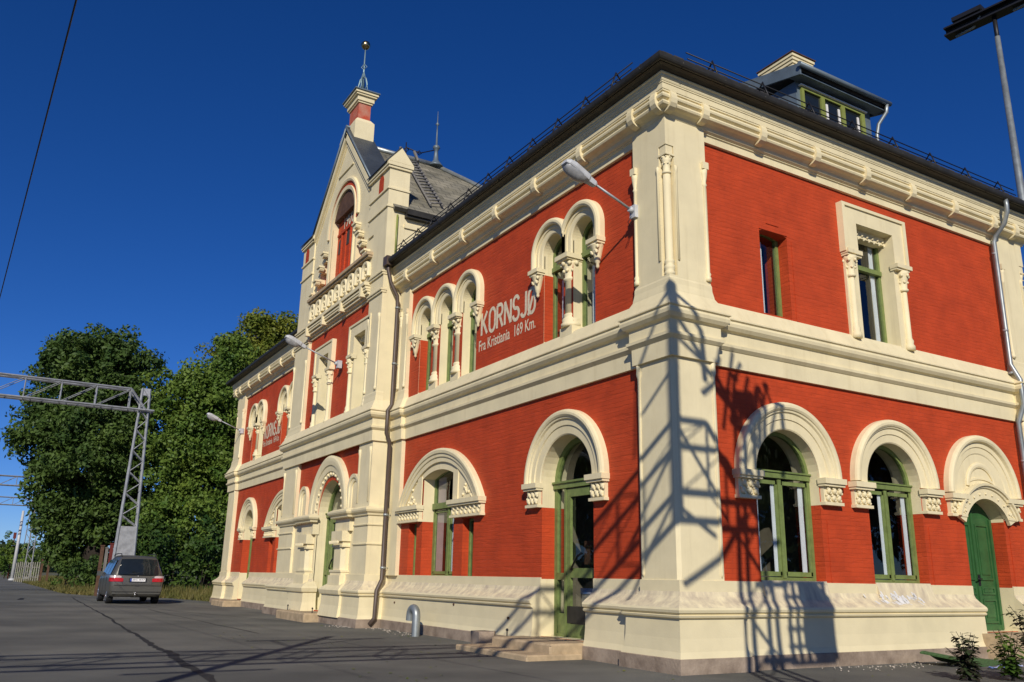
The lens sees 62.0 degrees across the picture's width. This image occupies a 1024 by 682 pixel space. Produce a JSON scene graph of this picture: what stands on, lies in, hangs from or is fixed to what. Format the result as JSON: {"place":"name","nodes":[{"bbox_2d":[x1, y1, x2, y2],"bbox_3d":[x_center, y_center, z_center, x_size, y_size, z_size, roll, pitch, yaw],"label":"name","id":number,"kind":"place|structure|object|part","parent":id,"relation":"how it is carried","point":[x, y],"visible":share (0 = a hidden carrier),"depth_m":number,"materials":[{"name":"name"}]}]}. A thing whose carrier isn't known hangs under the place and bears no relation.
{"place":"outdoors","nodes":[
{"label":"outdoors","id":0,"kind":"place"},
{"bbox_2d":[0,572,212,601],"bbox_3d":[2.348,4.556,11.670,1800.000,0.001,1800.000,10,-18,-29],"label":"ground","id":1,"kind":"structure","parent":0,"point":[50,573],"depth_m":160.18,"materials":[{"name":"green plant"}]},
{"bbox_2d":[0,531,16,578],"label":"shrub","id":2,"kind":"object","parent":1,"relation":"on","point":[7,556],"visible":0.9,"depth_m":100.55,"materials":[{"name":"green plant"}]},
{"bbox_2d":[7,532,16,578],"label":"railway signal","id":3,"kind":"object","parent":1,"relation":"on","point":[14,536],"visible":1,"depth_m":101.45,"materials":[{"name":"white metal"}]},
{"bbox_2d":[0,496,32,577],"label":"catenary portal","id":4,"kind":"object","parent":1,"relation":"on","point":[12,504],"visible":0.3,"depth_m":103.53,"materials":[{"name":"metal"}]},
{"bbox_2d":[0,475,43,578],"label":"catenary portal","id":5,"kind":"object","parent":1,"relation":"on","point":[16,485],"visible":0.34,"depth_m":83.11,"materials":[{"name":"metal"}]},
{"bbox_2d":[13,562,40,581],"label":"picket fence","id":6,"kind":"object","parent":1,"relation":"on","point":[24,576],"visible":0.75,"depth_m":74.10,"materials":[{"name":"paint"}]},
{"bbox_2d":[11,540,46,577],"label":"shrub","id":7,"kind":"object","parent":1,"relation":"on","point":[23,553],"visible":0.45,"depth_m":97.37,"materials":[{"name":"green plant"}]},
{"bbox_2d":[38,559,42,580],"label":"fence post","id":8,"kind":"object","parent":1,"relation":"on","point":[41,569],"visible":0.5,"depth_m":68.07,"materials":[{"name":"brown wood"}]},
{"bbox_2d":[45,561,49,580],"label":"fence post","id":9,"kind":"object","parent":1,"relation":"on","point":[47,573],"visible":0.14,"depth_m":68.25,"materials":[{"name":"brown wood"}]},
{"bbox_2d":[48,552,85,585],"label":"shrub","id":10,"kind":"object","parent":1,"relation":"on","point":[65,571],"visible":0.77,"depth_m":53.15,"materials":[{"name":"green plant"}]},
{"bbox_2d":[0,322,171,583],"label":"broadleaf tree","id":11,"kind":"object","parent":1,"relation":"on","point":[74,508],"visible":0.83,"depth_m":54.60,"materials":[{"name":"green plant"}]},
{"bbox_2d":[67,553,107,586],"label":"shrub","id":12,"kind":"object","parent":1,"relation":"on","point":[86,576],"visible":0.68,"depth_m":48.33,"materials":[{"name":"green plant"}]},
{"bbox_2d":[0,537,221,574],"bbox_3d":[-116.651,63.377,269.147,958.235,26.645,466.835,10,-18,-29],"label":"distant forest","id":13,"kind":"object","parent":1,"relation":"on","point":[2,543],"visible":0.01,"depth_m":297.71,"materials":[{"name":"green plant"}]},
{"bbox_2d":[114,520,187,582],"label":"shrub","id":14,"kind":"object","parent":1,"relation":"on","point":[145,534],"visible":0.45,"depth_m":46.61,"materials":[{"name":"green plant"}]},
{"bbox_2d":[149,533,200,590],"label":"shrub","id":15,"kind":"object","parent":1,"relation":"on","point":[168,546],"visible":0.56,"depth_m":44.87,"materials":[{"name":"green plant"}]},
{"bbox_2d":[126,331,260,589],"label":"broadleaf tree","id":16,"kind":"object","parent":1,"relation":"on","point":[191,471],"visible":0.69,"depth_m":54.96,"materials":[{"name":"green plant"}]},
{"bbox_2d":[179,514,224,589],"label":"shrub","id":17,"kind":"object","parent":1,"relation":"on","point":[198,547],"visible":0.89,"depth_m":43.87,"materials":[{"name":"green plant"}]},
{"bbox_2d":[193,306,298,407],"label":"broadleaf tree","id":18,"kind":"object","parent":1,"relation":"on","point":[265,333],"visible":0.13,"depth_m":64.84,"materials":[{"name":"green plant"}]},
{"bbox_2d":[943,0,1023,199],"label":"floodlight mast","id":19,"kind":"object","parent":1,"relation":"on","point":[973,18],"visible":1,"depth_m":28.95,"materials":[{"name":"metal"}]},
{"bbox_2d":[470,630,494,643],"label":"granite block","id":20,"kind":"structure","parent":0,"point":[481,636],"depth_m":15.07,"materials":[{"name":"beige stone"}]},
{"bbox_2d":[0,577,1023,681],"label":"station yard pavement","id":21,"kind":"structure","parent":0,"point":[46,635],"depth_m":12.97,"materials":[{"name":"grey asphalt"}]},
{"bbox_2d":[8,511,24,579],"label":"steel pole","id":22,"kind":"object","parent":21,"relation":"on","point":[16,551],"visible":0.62,"depth_m":87.89,"materials":[{"name":"white metal"}]},
{"bbox_2d":[0,372,153,558],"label":"catenary portal","id":23,"kind":"object","parent":21,"relation":"on","point":[125,540],"visible":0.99,"depth_m":40.44,"materials":[{"name":"metal"}]},
{"bbox_2d":[0,0,76,296],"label":"overhead cable","id":24,"kind":"object","parent":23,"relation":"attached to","point":[70,22],"visible":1,"depth_m":9.51,"materials":[{"name":"black metal"}]},
{"bbox_2d":[94,545,104,595],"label":"timber post","id":25,"kind":"object","parent":21,"relation":"on","point":[99,566],"visible":0.86,"depth_m":40.66,"materials":[{"name":"brown wood"}]},
{"bbox_2d":[102,547,108,571],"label":"timber post","id":26,"kind":"object","parent":21,"relation":"on","point":[105,557],"visible":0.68,"depth_m":40.85,"materials":[{"name":"grey wood"}]},
{"bbox_2d":[107,543,113,564],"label":"timber post","id":27,"kind":"object","parent":21,"relation":"on","point":[111,551],"visible":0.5,"depth_m":41.00,"materials":[{"name":"red wood"}]},
{"bbox_2d":[96,553,163,603],"bbox_3d":[-15.001,9.292,33.403,2.200,1.831,4.795,10,-18,-29],"label":"car","id":28,"kind":"object","parent":21,"relation":"on","point":[139,576],"visible":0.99,"depth_m":31.67,"materials":[{"name":"paint"}]},
{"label":"side window","id":29,"kind":"part","parent":28,"relation":"part of","materials":[{"name":"blue glass"}]},
{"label":"rear window","id":30,"kind":"part","parent":28,"relation":"part of","materials":[{"name":"black glass"}]},
{"bbox_2d":[17,598,308,681],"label":"pavement cracks","id":31,"kind":"object","parent":21,"relation":"on","point":[183,663],"visible":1,"depth_m":12.71,"materials":[{"name":"black asphalt"}]},
{"bbox_2d":[406,604,419,636],"bbox_3d":[-2.063,5.832,17.735,0.170,0.685,0.480,10,-18,-29],"label":"vent pipe","id":32,"kind":"object","parent":21,"relation":"on","point":[413,613],"visible":0.97,"depth_m":17.57,"materials":[{"name":"metal"}]},
{"bbox_2d":[209,41,1023,675],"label":"station building","id":33,"kind":"structure","parent":21,"relation":"on","point":[743,391],"depth_m":15.66,"materials":[{"name":"red brick"}]},
{"bbox_2d":[206,413,243,435],"bbox_3d":[-11.882,3.466,35.251,1.536,0.853,0.250,10,-18,-29],"label":"wall lamp","id":34,"kind":"object","parent":33,"relation":"attached to","point":[211,417],"visible":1,"depth_m":35.08,"materials":[{"name":"metal"}]},
{"bbox_2d":[285,335,341,371],"bbox_3d":[-5.616,0.368,24.074,1.676,0.869,0.250,10,-18,-29],"label":"wall lamp","id":35,"kind":"object","parent":33,"relation":"attached to","point":[290,340],"visible":1,"depth_m":23.88,"materials":[{"name":"metal"}]},
{"bbox_2d":[327,519,335,577],"bbox_3d":[-4.761,6.023,23.155,0.132,2.460,1.465,10,-18,-29],"label":"door","id":36,"kind":"structure","parent":33,"relation":"in","point":[332,521],"depth_m":23.78,"materials":[{"name":"wood"}]},
{"bbox_2d":[413,524,416,574],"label":"window","id":37,"kind":"structure","parent":33,"relation":"in","point":[415,524],"depth_m":19.99,"materials":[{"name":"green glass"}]},
{"bbox_2d":[426,317,431,389],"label":"window","id":38,"kind":"structure","parent":33,"relation":"in","point":[429,336],"depth_m":21.14,"materials":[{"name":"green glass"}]},
{"bbox_2d":[431,471,453,575],"bbox_3d":[-1.401,4.063,18.970,0.126,2.340,1.580,10,-18,-29],"label":"window","id":39,"kind":"structure","parent":33,"relation":"in","point":[440,483],"depth_m":19.33,"materials":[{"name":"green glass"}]},
{"bbox_2d":[446,304,453,381],"bbox_3d":[-1.338,-0.008,19.996,0.116,2.095,0.670,10,-18,-29],"label":"window","id":40,"kind":"structure","parent":33,"relation":"in","point":[449,325],"depth_m":20.20,"materials":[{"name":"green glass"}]},
{"bbox_2d":[468,518,473,575],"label":"window","id":41,"kind":"structure","parent":33,"relation":"in","point":[470,551],"depth_m":17.73,"materials":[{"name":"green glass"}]},
{"bbox_2d":[469,289,475,372],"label":"window","id":42,"kind":"structure","parent":33,"relation":"in","point":[472,334],"depth_m":19.25,"materials":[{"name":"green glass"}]},
{"bbox_2d":[552,238,563,338],"bbox_3d":[0.980,-1.006,16.246,0.116,2.095,0.670,10,-18,-29],"label":"window","id":43,"kind":"structure","parent":33,"relation":"in","point":[556,268],"depth_m":16.44,"materials":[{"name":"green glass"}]},
{"bbox_2d":[567,486,593,636],"bbox_3d":[1.216,3.716,14.422,0.132,2.470,1.065,10,-18,-29],"label":"door","id":44,"kind":"structure","parent":33,"relation":"in","point":[575,615],"depth_m":14.63,"materials":[{"name":"wood"}]},
{"bbox_2d":[581,221,594,326],"bbox_3d":[1.482,-1.222,15.433,0.116,2.095,0.670,10,-18,-29],"label":"window","id":45,"kind":"structure","parent":33,"relation":"in","point":[585,253],"depth_m":15.60,"materials":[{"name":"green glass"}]},
{"bbox_2d":[561,159,637,225],"bbox_3d":[1.443,-2.387,13.825,1.442,0.850,0.258,10,-18,-29],"label":"wall lamp","id":46,"kind":"object","parent":33,"relation":"attached to","point":[575,171],"visible":1,"depth_m":13.63,"materials":[{"name":"metal"}]},
{"bbox_2d":[759,234,782,316],"bbox_3d":[4.358,-1.100,14.729,0.670,1.530,0.116,10,-18,-29],"label":"window","id":47,"kind":"structure","parent":33,"relation":"in","point":[774,243],"depth_m":14.84,"materials":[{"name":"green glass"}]},
{"bbox_2d":[756,432,815,580],"bbox_3d":[4.278,2.625,13.625,1.440,2.360,0.151,10,-18,-29],"label":"window","id":48,"kind":"structure","parent":33,"relation":"in","point":[776,495],"depth_m":13.66,"materials":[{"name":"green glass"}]},
{"bbox_2d":[858,247,887,342],"bbox_3d":[6.651,-0.961,16.097,1.050,2.220,0.116,10,-18,-29],"label":"window","id":49,"kind":"structure","parent":33,"relation":"in","point":[876,273],"depth_m":16.28,"materials":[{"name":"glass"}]},
{"bbox_2d":[868,445,919,583],"bbox_3d":[6.553,3.015,14.928,1.460,2.390,0.151,10,-18,-29],"label":"window","id":50,"kind":"structure","parent":33,"relation":"in","point":[882,496],"depth_m":14.98,"materials":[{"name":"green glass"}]},
{"bbox_2d":[964,503,1004,630],"bbox_3d":[8.739,4.195,16.016,1.280,2.380,0.164,10,-18,-29],"label":"door","id":51,"kind":"structure","parent":33,"relation":"in","point":[978,528],"depth_m":16.12,"materials":[{"name":"green wood"}]},
{"bbox_2d":[325,625,959,671],"bbox_3d":[1.139,5.687,15.929,14.482,0.026,3.510,-7,-18,27],"label":"rubble","id":52,"kind":"object","parent":21,"relation":"on","point":[821,668],"visible":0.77,"depth_m":13.35,"materials":[{"name":"grey gravel"}]},
{"bbox_2d":[920,651,1001,666],"bbox_3d":[7.276,5.063,13.595,1.700,0.221,0.650,10,-18,-29],"label":"turf mat","id":53,"kind":"object","parent":21,"relation":"on","point":[944,658],"visible":0.58,"depth_m":13.51,"materials":[{"name":"green plant"}]},
{"bbox_2d":[945,632,981,681],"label":"weed plant","id":54,"kind":"object","parent":21,"relation":"on","point":[965,669],"visible":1,"depth_m":11.30,"materials":[{"name":"green plant"}]},
{"bbox_2d":[987,630,1023,680],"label":"weed plant","id":55,"kind":"object","parent":21,"relation":"on","point":[1012,670],"visible":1,"depth_m":11.38,"materials":[{"name":"green plant"}]},
{"bbox_2d":[1000,605,1023,647],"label":"weed plant","id":56,"kind":"object","parent":21,"relation":"on","point":[1021,623],"visible":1,"depth_m":11.52,"materials":[{"name":"green plant"}]},
{"bbox_2d":[0,0,1023,548],"label":"sky","id":57,"kind":"structure","parent":0,"point":[188,149],"materials":[{"name":"blue"}]}
]}

